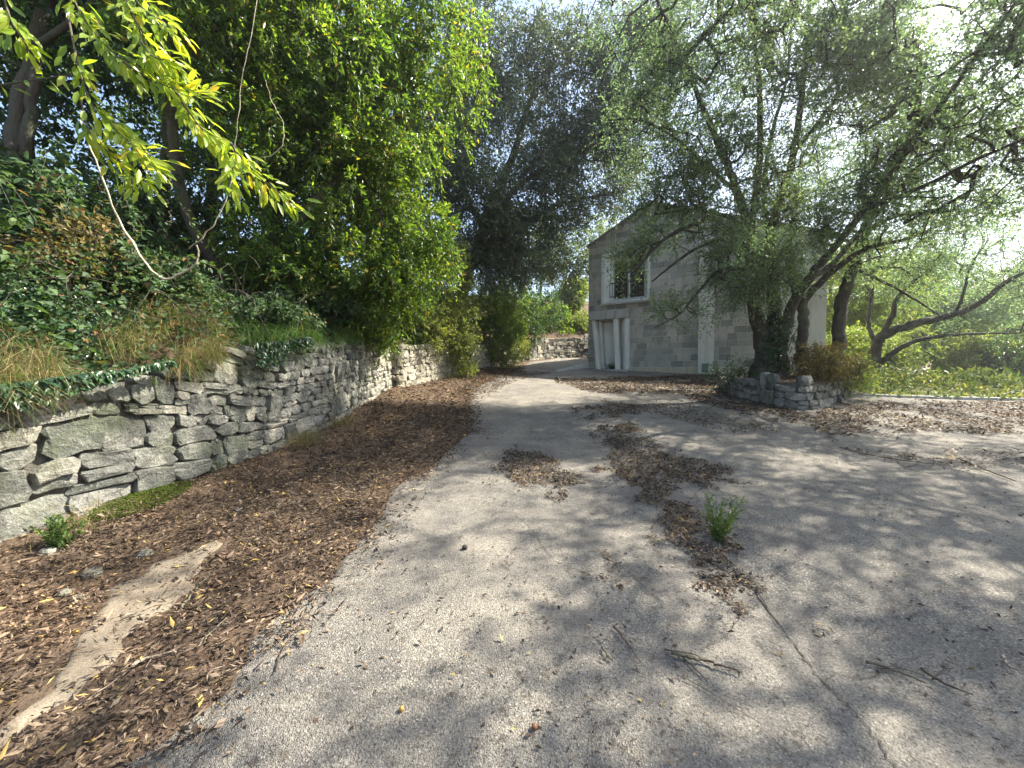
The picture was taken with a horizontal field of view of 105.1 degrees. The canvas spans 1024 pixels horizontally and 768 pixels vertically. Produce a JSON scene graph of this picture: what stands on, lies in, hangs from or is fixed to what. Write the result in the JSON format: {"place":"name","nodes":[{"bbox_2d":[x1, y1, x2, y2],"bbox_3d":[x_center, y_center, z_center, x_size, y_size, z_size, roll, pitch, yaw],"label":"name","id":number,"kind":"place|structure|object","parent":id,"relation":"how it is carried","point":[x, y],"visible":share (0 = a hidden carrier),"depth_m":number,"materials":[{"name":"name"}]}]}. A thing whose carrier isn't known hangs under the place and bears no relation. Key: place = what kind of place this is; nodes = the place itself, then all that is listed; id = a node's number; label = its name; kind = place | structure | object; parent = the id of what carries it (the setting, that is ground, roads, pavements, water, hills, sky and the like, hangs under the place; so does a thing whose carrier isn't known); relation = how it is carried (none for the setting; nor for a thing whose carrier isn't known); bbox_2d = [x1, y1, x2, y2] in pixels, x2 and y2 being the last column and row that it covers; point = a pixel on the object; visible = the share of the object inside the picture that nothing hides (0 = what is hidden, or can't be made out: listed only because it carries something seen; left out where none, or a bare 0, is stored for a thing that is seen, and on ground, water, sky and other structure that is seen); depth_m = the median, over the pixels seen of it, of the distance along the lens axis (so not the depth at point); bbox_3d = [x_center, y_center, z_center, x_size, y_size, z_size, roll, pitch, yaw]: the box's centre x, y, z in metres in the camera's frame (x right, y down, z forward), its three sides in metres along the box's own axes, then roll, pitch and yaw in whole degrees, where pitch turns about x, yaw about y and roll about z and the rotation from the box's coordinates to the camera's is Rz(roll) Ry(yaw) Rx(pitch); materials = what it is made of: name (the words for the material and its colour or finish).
{"place":"outdoors","nodes":[
{"label":"outdoors","id":0,"kind":"place"},
{"bbox_2d":[0,195,588,380],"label":"hillside","id":1,"kind":"structure","parent":0,"point":[554,334],"depth_m":4.45,"materials":[{"name":"green plant"}]},
{"bbox_2d":[0,150,87,250],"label":"bramble","id":2,"kind":"object","parent":1,"relation":"on","point":[12,222],"visible":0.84,"depth_m":3.72,"materials":[{"name":"green plant"}]},
{"bbox_2d":[0,0,151,187],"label":"tree","id":3,"kind":"object","parent":1,"relation":"on","point":[4,77],"visible":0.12,"depth_m":8.38,"materials":[{"name":"green plant"}]},
{"bbox_2d":[0,277,156,363],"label":"ivy patch","id":4,"kind":"object","parent":1,"relation":"on","point":[10,311],"visible":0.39,"depth_m":3.48,"materials":[{"name":"green plant"}]},
{"bbox_2d":[0,199,169,320],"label":"dead bramble","id":5,"kind":"object","parent":1,"relation":"on","point":[73,250],"visible":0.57,"depth_m":3.78,"materials":[{"name":"brown plant"}]},
{"bbox_2d":[0,139,202,269],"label":"bramble","id":6,"kind":"object","parent":1,"relation":"on","point":[126,210],"visible":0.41,"depth_m":4.42,"materials":[{"name":"green plant"}]},
{"bbox_2d":[0,283,253,462],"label":"dry grass","id":7,"kind":"structure","parent":1,"relation":"on","point":[52,362],"depth_m":3.53,"materials":[{"name":"green plant"}]},
{"bbox_2d":[0,0,276,192],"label":"tree","id":8,"kind":"object","parent":1,"relation":"on","point":[20,126],"visible":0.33,"depth_m":5.84,"materials":[{"name":"green plant"}]},
{"bbox_2d":[55,231,231,309],"bbox_3d":[-4.223,-1.178,4.352,1.475,0.908,1.348,1,2,29],"label":"bramble","id":9,"kind":"object","parent":1,"relation":"on","point":[127,248],"visible":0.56,"depth_m":4.23,"materials":[{"name":"green plant"}]},
{"bbox_2d":[23,137,267,255],"bbox_3d":[-5.370,-2.711,6.109,2.350,1.694,2.082,0,2,0],"label":"bramble","id":10,"kind":"object","parent":1,"relation":"on","point":[180,226],"visible":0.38,"depth_m":5.95,"materials":[{"name":"green plant"}]},
{"bbox_2d":[0,0,323,221],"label":"laurel sapling","id":11,"kind":"object","parent":1,"relation":"on","point":[234,165],"visible":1,"depth_m":2.69,"materials":[{"name":"green plant"}]},
{"bbox_2d":[79,120,199,279],"bbox_3d":[-2.803,-1.384,2.956,0.875,1.191,0.017,0,2,0],"label":"hanging vine","id":12,"kind":"object","parent":11,"relation":"hanging from","point":[138,252],"visible":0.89,"depth_m":2.96,"materials":[{"name":"beige plant"}]},
{"bbox_2d":[188,1,256,248],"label":"hanging vine","id":13,"kind":"object","parent":11,"relation":"hanging from","point":[203,236],"visible":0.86,"depth_m":2.99,"materials":[{"name":"brown plant"}]},
{"bbox_2d":[253,82,284,162],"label":"hanging vine","id":14,"kind":"object","parent":11,"relation":"hanging from","point":[283,131],"visible":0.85,"depth_m":3.23,"materials":[{"name":"brown plant"}]},
{"bbox_2d":[0,3,323,229],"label":"tree","id":15,"kind":"object","parent":1,"relation":"on","point":[148,101],"visible":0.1,"depth_m":8.03,"materials":[{"name":"green plant"}]},
{"bbox_2d":[0,170,370,365],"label":"dead stems","id":16,"kind":"object","parent":1,"relation":"on","point":[87,349],"visible":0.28,"depth_m":4.23,"materials":[{"name":"brown plant"}]},
{"bbox_2d":[104,40,283,246],"bbox_3d":[-9.563,-8.607,11.961,5.569,9.623,5.681,-1,2,-38],"label":"tree","id":17,"kind":"object","parent":1,"relation":"on","point":[211,165],"visible":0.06,"depth_m":11.42,"materials":[{"name":"green plant"}]},
{"bbox_2d":[0,297,398,479],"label":"bank grass","id":18,"kind":"structure","parent":1,"relation":"on","point":[319,339],"depth_m":4.19,"materials":[{"name":"green plant"}]},
{"bbox_2d":[0,135,496,383],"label":"undergrowth","id":19,"kind":"object","parent":1,"relation":"on","point":[7,262],"visible":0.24,"depth_m":3.97,"materials":[{"name":"green plant"}]},
{"bbox_2d":[208,293,326,332],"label":"bramble","id":20,"kind":"object","parent":1,"relation":"on","point":[281,308],"visible":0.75,"depth_m":5.38,"materials":[{"name":"green plant"}]},
{"bbox_2d":[217,239,317,286],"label":"bramble","id":21,"kind":"object","parent":1,"relation":"on","point":[258,264],"visible":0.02,"depth_m":7.94,"materials":[{"name":"green plant"}]},
{"bbox_2d":[75,0,501,381],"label":"laurel tree","id":22,"kind":"object","parent":1,"relation":"on","point":[389,149],"visible":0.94,"depth_m":6.57,"materials":[{"name":"green plant"}]},
{"bbox_2d":[192,3,420,270],"bbox_3d":[-5.020,-6.079,9.405,5.531,7.496,3.698,0,2,0],"label":"tree","id":23,"kind":"object","parent":1,"relation":"on","point":[331,192],"visible":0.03,"depth_m":9.31,"materials":[{"name":"green plant"}]},
{"bbox_2d":[230,1,399,268],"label":"tree","id":24,"kind":"object","parent":1,"relation":"on","point":[317,185],"visible":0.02,"depth_m":12.48,"materials":[{"name":"green plant"}]},
{"bbox_2d":[284,290,367,332],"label":"bramble","id":25,"kind":"object","parent":1,"relation":"on","point":[328,311],"visible":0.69,"depth_m":7.05,"materials":[{"name":"green plant"}]},
{"bbox_2d":[342,24,455,258],"bbox_3d":[-5.176,-8.790,15.896,6.315,10.714,5.247,0,2,0],"label":"tree","id":26,"kind":"object","parent":1,"relation":"on","point":[425,192],"visible":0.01,"depth_m":15.60,"materials":[{"name":"green plant"}]},
{"bbox_2d":[371,227,450,365],"bbox_3d":[-2.828,-2.445,10.753,2.509,4.070,3.038,0,2,0],"label":"leafy shrub","id":27,"kind":"object","parent":1,"relation":"on","point":[418,330],"visible":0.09,"depth_m":10.72,"materials":[{"name":"green plant"}]},
{"bbox_2d":[402,217,486,377],"bbox_3d":[-2.145,-2.484,12.292,2.636,5.503,4.011,0,2,0],"label":"leafy shrub","id":28,"kind":"object","parent":1,"relation":"on","point":[461,338],"visible":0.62,"depth_m":12.36,"materials":[{"name":"green plant"}]},
{"bbox_2d":[464,276,537,365],"bbox_3d":[-0.512,-2.801,16.831,2.689,4.450,3.845,1,2,30],"label":"leafy shrub","id":29,"kind":"object","parent":1,"relation":"on","point":[505,323],"visible":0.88,"depth_m":16.15,"materials":[{"name":"green plant"}]},
{"bbox_2d":[469,287,536,343],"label":"leafy shrub","id":30,"kind":"object","parent":1,"relation":"on","point":[501,314],"visible":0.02,"depth_m":20.94,"materials":[{"name":"green plant"}]},
{"bbox_2d":[492,278,566,349],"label":"leafy shrub","id":31,"kind":"object","parent":1,"relation":"on","point":[538,316],"visible":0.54,"depth_m":20.58,"materials":[{"name":"green plant"}]},
{"bbox_2d":[518,226,570,298],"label":"lime tree","id":32,"kind":"object","parent":1,"relation":"on","point":[541,268],"visible":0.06,"depth_m":30.12,"materials":[{"name":"green plant"}]},
{"bbox_2d":[379,0,716,326],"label":"olive tree","id":33,"kind":"object","parent":1,"relation":"on","point":[499,243],"visible":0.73,"depth_m":13.40,"materials":[{"name":"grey plant"}]},
{"bbox_2d":[518,290,578,337],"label":"leafy shrub","id":34,"kind":"object","parent":1,"relation":"on","point":[566,313],"visible":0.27,"depth_m":23.92,"materials":[{"name":"green plant"}]},
{"bbox_2d":[551,276,588,320],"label":"lime tree","id":35,"kind":"object","parent":1,"relation":"on","point":[578,299],"visible":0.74,"depth_m":25.68,"materials":[{"name":"green plant"}]},
{"bbox_2d":[560,310,587,332],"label":"leafy shrub","id":36,"kind":"object","parent":1,"relation":"on","point":[582,323],"visible":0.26,"depth_m":24.79,"materials":[{"name":"green plant"}]},
{"bbox_2d":[561,211,620,301],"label":"lime tree","id":37,"kind":"object","parent":1,"relation":"on","point":[597,231],"visible":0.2,"depth_m":28.64,"materials":[{"name":"green plant"}]},
{"bbox_2d":[0,357,1023,767],"bbox_3d":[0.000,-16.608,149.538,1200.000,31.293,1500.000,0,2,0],"label":"ground","id":38,"kind":"structure","parent":0,"point":[28,695],"depth_m":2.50,"materials":[{"name":"brown plant"}]},
{"bbox_2d":[36,547,57,555],"bbox_3d":[-3.106,1.121,2.620,0.100,0.048,0.072,0,2,0],"label":"loose stone","id":39,"kind":"object","parent":38,"relation":"on","point":[49,550],"visible":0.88,"depth_m":2.60,"materials":[{"name":"stone"}]},
{"bbox_2d":[28,512,91,548],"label":"weed","id":40,"kind":"object","parent":38,"relation":"on","point":[55,534],"visible":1,"depth_m":2.66,"materials":[{"name":"green plant"}]},
{"bbox_2d":[55,588,72,596],"bbox_3d":[-2.657,1.241,2.325,0.092,0.044,0.063,1,2,17],"label":"loose stone","id":41,"kind":"object","parent":38,"relation":"on","point":[67,591],"visible":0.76,"depth_m":2.31,"materials":[{"name":"stone"}]},
{"bbox_2d":[68,594,84,601],"bbox_3d":[-2.544,1.256,2.292,0.070,0.041,0.066,-2,3,-42],"label":"loose stone","id":42,"kind":"object","parent":38,"relation":"on","point":[73,600],"visible":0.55,"depth_m":2.28,"materials":[{"name":"stone"}]},
{"bbox_2d":[24,486,153,549],"bbox_3d":[-3.207,0.917,2.937,0.706,0.390,0.691,0,2,0],"label":"grass tuft","id":43,"kind":"object","parent":38,"relation":"on","point":[86,515],"visible":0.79,"depth_m":2.92,"materials":[{"name":"green plant"}]},
{"bbox_2d":[80,567,102,578],"bbox_3d":[-2.681,1.207,2.501,0.122,0.055,0.091,1,2,23],"label":"loose stone","id":44,"kind":"object","parent":38,"relation":"on","point":[89,571],"visible":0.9,"depth_m":2.48,"materials":[{"name":"stone"}]},
{"bbox_2d":[0,541,222,747],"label":"washed dirt","id":45,"kind":"structure","parent":38,"relation":"on","point":[104,637],"depth_m":2.12,"materials":[{"name":"beige soil"}]},
{"bbox_2d":[80,627,174,703],"bbox_3d":[-1.773,1.307,1.857,0.037,0.038,0.466,0,2,1],"label":"fallen twig","id":46,"kind":"object","parent":38,"relation":"on","point":[122,675],"visible":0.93,"depth_m":1.75,"materials":[{"name":"brown wood"}]},
{"bbox_2d":[87,480,192,521],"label":"moss","id":47,"kind":"object","parent":38,"relation":"on","point":[134,495],"visible":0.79,"depth_m":3.30,"materials":[{"name":"green plant"}]},
{"bbox_2d":[135,549,153,557],"bbox_3d":[-2.570,1.189,2.746,0.114,0.052,0.093,1,2,24],"label":"loose stone","id":48,"kind":"object","parent":38,"relation":"on","point":[139,554],"visible":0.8,"depth_m":2.72,"materials":[{"name":"stone"}]},
{"bbox_2d":[130,650,176,667],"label":"fallen twig","id":49,"kind":"object","parent":38,"relation":"on","point":[142,659],"visible":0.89,"depth_m":1.86,"materials":[{"name":"brown wood"}]},
{"bbox_2d":[180,573,209,608],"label":"fallen twig","id":50,"kind":"object","parent":38,"relation":"on","point":[186,601],"visible":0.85,"depth_m":2.30,"materials":[{"name":"brown wood"}]},
{"bbox_2d":[0,340,391,543],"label":"retaining wall","id":51,"kind":"structure","parent":38,"relation":"on","point":[129,443],"depth_m":3.69,"materials":[{"name":"stone"}]},
{"bbox_2d":[0,336,395,411],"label":"trailing leaves","id":52,"kind":"object","parent":51,"relation":"on","point":[97,378],"visible":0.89,"depth_m":3.03,"materials":[{"name":"green plant"}]},
{"bbox_2d":[196,454,232,476],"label":"grass tuft","id":53,"kind":"object","parent":38,"relation":"on","point":[216,464],"visible":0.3,"depth_m":4.11,"materials":[{"name":"green plant"}]},
{"bbox_2d":[277,420,325,450],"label":"grass tuft","id":54,"kind":"object","parent":38,"relation":"on","point":[300,440],"visible":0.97,"depth_m":5.07,"materials":[{"name":"green plant"}]},
{"bbox_2d":[317,411,364,432],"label":"grass tuft","id":55,"kind":"object","parent":38,"relation":"on","point":[342,422],"visible":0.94,"depth_m":6.13,"materials":[{"name":"green plant"}]},
{"bbox_2d":[388,340,511,386],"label":"retaining wall","id":56,"kind":"structure","parent":38,"relation":"on","point":[426,368],"depth_m":11.19,"materials":[{"name":"stone"}]},
{"bbox_2d":[492,336,534,368],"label":"leafy shrub","id":57,"kind":"object","parent":38,"relation":"on","point":[517,353],"visible":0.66,"depth_m":16.78,"materials":[{"name":"green plant"}]},
{"bbox_2d":[512,334,587,361],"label":"retaining wall","id":58,"kind":"structure","parent":38,"relation":"on","point":[566,347],"depth_m":22.91,"materials":[{"name":"stone"}]},
{"bbox_2d":[554,363,588,371],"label":"ramp wall","id":59,"kind":"structure","parent":38,"relation":"on","point":[585,365],"depth_m":16.08,"materials":[{"name":"concrete"}]},
{"bbox_2d":[586,201,828,375],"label":"stone house","id":60,"kind":"structure","parent":38,"relation":"on","point":[618,340],"depth_m":14.96,"materials":[{"name":"stone"}]},
{"bbox_2d":[603,323,613,368],"bbox_3d":[4.048,-1.537,16.595,0.551,2.090,0.065,1,2,34],"label":"door","id":61,"kind":"structure","parent":60,"relation":"in","point":[608,327],"depth_m":16.52,"materials":[{"name":"white paint"}]},
{"bbox_2d":[614,322,622,368],"bbox_3d":[4.561,-1.526,16.246,0.667,2.090,0.065,1,2,34],"label":"door","id":62,"kind":"structure","parent":60,"relation":"in","point":[621,326],"depth_m":16.22,"materials":[{"name":"white paint"}]},
{"bbox_2d":[601,250,650,303],"bbox_3d":[4.622,-4.311,15.857,1.959,2.018,0.390,1,2,34],"label":"window","id":63,"kind":"structure","parent":60,"relation":"in","point":[605,298],"depth_m":16.04,"materials":[{"name":"wood"}]},
{"bbox_2d":[943,0,1023,108],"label":"oak tree","id":64,"kind":"object","parent":38,"relation":"on","point":[1005,61],"visible":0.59,"depth_m":5.74,"materials":[{"name":"green plant"}]},
{"bbox_2d":[0,0,1023,369],"label":"sky","id":65,"kind":"structure","parent":0,"point":[556,2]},
{"bbox_2d":[118,358,1023,767],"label":"road","id":66,"kind":"structure","parent":0,"point":[800,710],"depth_m":2.16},
{"bbox_2d":[274,626,311,672],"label":"fallen twig","id":67,"kind":"object","parent":66,"relation":"on","point":[284,647],"visible":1,"depth_m":1.88,"materials":[{"name":"brown wood"}]},
{"bbox_2d":[613,625,640,661],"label":"fallen twig","id":68,"kind":"object","parent":66,"relation":"on","point":[619,632],"visible":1,"depth_m":1.95,"materials":[{"name":"brown wood"}]},
{"bbox_2d":[664,649,739,680],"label":"fallen twig","id":69,"kind":"object","parent":66,"relation":"on","point":[678,653],"visible":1,"depth_m":1.83,"materials":[{"name":"brown wood"}]},
{"bbox_2d":[677,674,760,722],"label":"fallen twig","id":70,"kind":"object","parent":66,"relation":"on","point":[715,695],"visible":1,"depth_m":1.67,"materials":[{"name":"brown wood"}]},
{"bbox_2d":[702,491,745,543],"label":"weed","id":71,"kind":"object","parent":66,"relation":"on","point":[716,530],"visible":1,"depth_m":2.89,"materials":[{"name":"green plant"}]},
{"bbox_2d":[718,372,852,409],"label":"planter wall","id":72,"kind":"structure","parent":66,"relation":"on","point":[803,392],"depth_m":8.12,"materials":[{"name":"stone"}]},
{"bbox_2d":[732,375,832,382],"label":"planter soil","id":73,"kind":"structure","parent":72,"relation":"in","point":[790,379],"depth_m":8.30,"materials":[{"name":"brown soil"}]},
{"bbox_2d":[698,350,760,395],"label":"planter bush","id":74,"kind":"object","parent":73,"relation":"on","point":[716,369],"visible":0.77,"depth_m":9.36,"materials":[{"name":"green plant"}]},
{"bbox_2d":[560,0,1023,378],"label":"oak tree","id":75,"kind":"object","parent":73,"relation":"on","point":[871,44],"visible":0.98,"depth_m":7.45,"materials":[{"name":"green plant"}]},
{"bbox_2d":[755,313,798,375],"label":"ivy","id":76,"kind":"object","parent":75,"relation":"attached to","point":[774,338],"visible":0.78,"depth_m":8.65,"materials":[{"name":"green plant"}]},
{"bbox_2d":[779,338,877,401],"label":"planter bush","id":77,"kind":"object","parent":73,"relation":"on","point":[827,365],"visible":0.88,"depth_m":8.37,"materials":[{"name":"green plant"}]},
{"bbox_2d":[800,350,891,402],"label":"planter bush","id":78,"kind":"object","parent":73,"relation":"on","point":[867,384],"visible":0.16,"depth_m":8.75,"materials":[{"name":"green plant"}]},
{"bbox_2d":[744,104,992,363],"bbox_3d":[8.236,-3.608,9.702,4.887,6.267,3.129,1,2,29],"label":"oak tree","id":79,"kind":"object","parent":73,"relation":"on","point":[803,311],"visible":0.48,"depth_m":9.41,"materials":[{"name":"green plant"}]},
{"bbox_2d":[746,577,896,767],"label":"pavement crack","id":80,"kind":"object","parent":66,"relation":"on","point":[880,742],"visible":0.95,"depth_m":1.71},
{"bbox_2d":[839,443,948,474],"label":"fallen twig","id":81,"kind":"object","parent":66,"relation":"on","point":[893,458],"visible":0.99,"depth_m":4.76,"materials":[{"name":"brown wood"}]},
{"bbox_2d":[866,660,925,683],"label":"fallen twig","id":82,"kind":"object","parent":66,"relation":"on","point":[880,665],"visible":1,"depth_m":1.81,"materials":[{"name":"brown wood"}]},
{"bbox_2d":[852,393,1023,399],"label":"kerb","id":83,"kind":"structure","parent":66,"relation":"on","point":[941,397],"depth_m":9.09,"materials":[{"name":"concrete"}]},
{"bbox_2d":[919,667,972,694],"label":"fallen twig","id":84,"kind":"object","parent":66,"relation":"on","point":[935,677],"visible":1,"depth_m":1.76,"materials":[{"name":"brown wood"}]},
{"bbox_2d":[957,457,1014,480],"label":"fallen twig","id":85,"kind":"object","parent":66,"relation":"on","point":[985,469],"visible":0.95,"depth_m":4.41,"materials":[{"name":"brown wood"}]},
{"bbox_2d":[999,654,1019,670],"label":"fallen twig","id":86,"kind":"object","parent":66,"relation":"on","point":[1003,657],"visible":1,"depth_m":1.83,"materials":[{"name":"grey wood"}]},
{"bbox_2d":[858,370,1023,396],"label":"meadow ground","id":87,"kind":"structure","parent":0,"point":[926,388],"depth_m":10.18,"materials":[{"name":"green plant"}]},
{"bbox_2d":[826,242,888,333],"bbox_3d":[19.155,-4.488,23.870,7.871,8.739,4.770,0,2,0],"label":"tree","id":88,"kind":"object","parent":87,"relation":"on","point":[829,290],"visible":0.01,"depth_m":23.01,"materials":[{"name":"green plant"}]},
{"bbox_2d":[826,320,898,371],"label":"thicket","id":89,"kind":"object","parent":87,"relation":"on","point":[862,342],"visible":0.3,"depth_m":14.86,"materials":[{"name":"green plant"}]},
{"bbox_2d":[734,361,1023,399],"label":"meadow plants","id":90,"kind":"object","parent":87,"relation":"on","point":[899,379],"visible":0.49,"depth_m":10.38,"materials":[{"name":"green plant"}]},
{"bbox_2d":[826,233,957,365],"bbox_3d":[17.230,-3.635,18.918,6.603,7.527,4.608,0,2,0],"label":"tree","id":91,"kind":"object","parent":87,"relation":"on","point":[857,311],"visible":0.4,"depth_m":18.12,"materials":[{"name":"green plant"}]},
{"bbox_2d":[829,257,962,371],"bbox_3d":[21.598,-3.801,22.916,7.047,7.647,4.904,0,2,0],"label":"tree","id":92,"kind":"object","parent":87,"relation":"on","point":[920,330],"visible":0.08,"depth_m":21.79,"materials":[{"name":"green plant"}]},
{"bbox_2d":[769,0,1023,351],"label":"oak tree","id":93,"kind":"object","parent":87,"relation":"on","point":[839,318],"visible":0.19,"depth_m":10.31,"materials":[{"name":"green plant"}]},
{"bbox_2d":[869,319,948,374],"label":"thicket","id":94,"kind":"object","parent":87,"relation":"on","point":[904,356],"visible":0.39,"depth_m":19.12,"materials":[{"name":"green plant"}]},
{"bbox_2d":[829,214,1023,373],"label":"oak tree","id":95,"kind":"object","parent":87,"relation":"on","point":[887,331],"visible":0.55,"depth_m":12.25,"materials":[{"name":"green plant"}]},
{"bbox_2d":[894,246,989,369],"bbox_3d":[29.062,-4.794,26.859,7.669,9.144,5.039,0,2,0],"label":"tree","id":96,"kind":"object","parent":87,"relation":"on","point":[971,257],"visible":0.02,"depth_m":26.09,"materials":[{"name":"green plant"}]},
{"bbox_2d":[908,318,975,377],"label":"thicket","id":97,"kind":"object","parent":87,"relation":"on","point":[934,358],"visible":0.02,"depth_m":22.47,"materials":[{"name":"green plant"}]},
{"bbox_2d":[896,266,1023,370],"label":"tree","id":98,"kind":"object","parent":87,"relation":"on","point":[960,289],"visible":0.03,"depth_m":23.60,"materials":[{"name":"green plant"}]},
{"bbox_2d":[908,267,1023,372],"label":"tree","id":99,"kind":"object","parent":87,"relation":"on","point":[982,312],"visible":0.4,"depth_m":20.34,"materials":[{"name":"green plant"}]},
{"bbox_2d":[929,320,1023,380],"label":"thicket","id":100,"kind":"object","parent":87,"relation":"on","point":[965,348],"visible":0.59,"depth_m":18.66,"materials":[{"name":"green plant"}]},
{"bbox_2d":[959,255,1023,337],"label":"tree","id":101,"kind":"object","parent":87,"relation":"on","point":[1012,293],"visible":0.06,"depth_m":22.21,"materials":[{"name":"green plant"}]},
{"bbox_2d":[967,334,1023,378],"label":"thicket","id":102,"kind":"object","parent":87,"relation":"on","point":[1016,365],"visible":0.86,"depth_m":17.62,"materials":[{"name":"green plant"}]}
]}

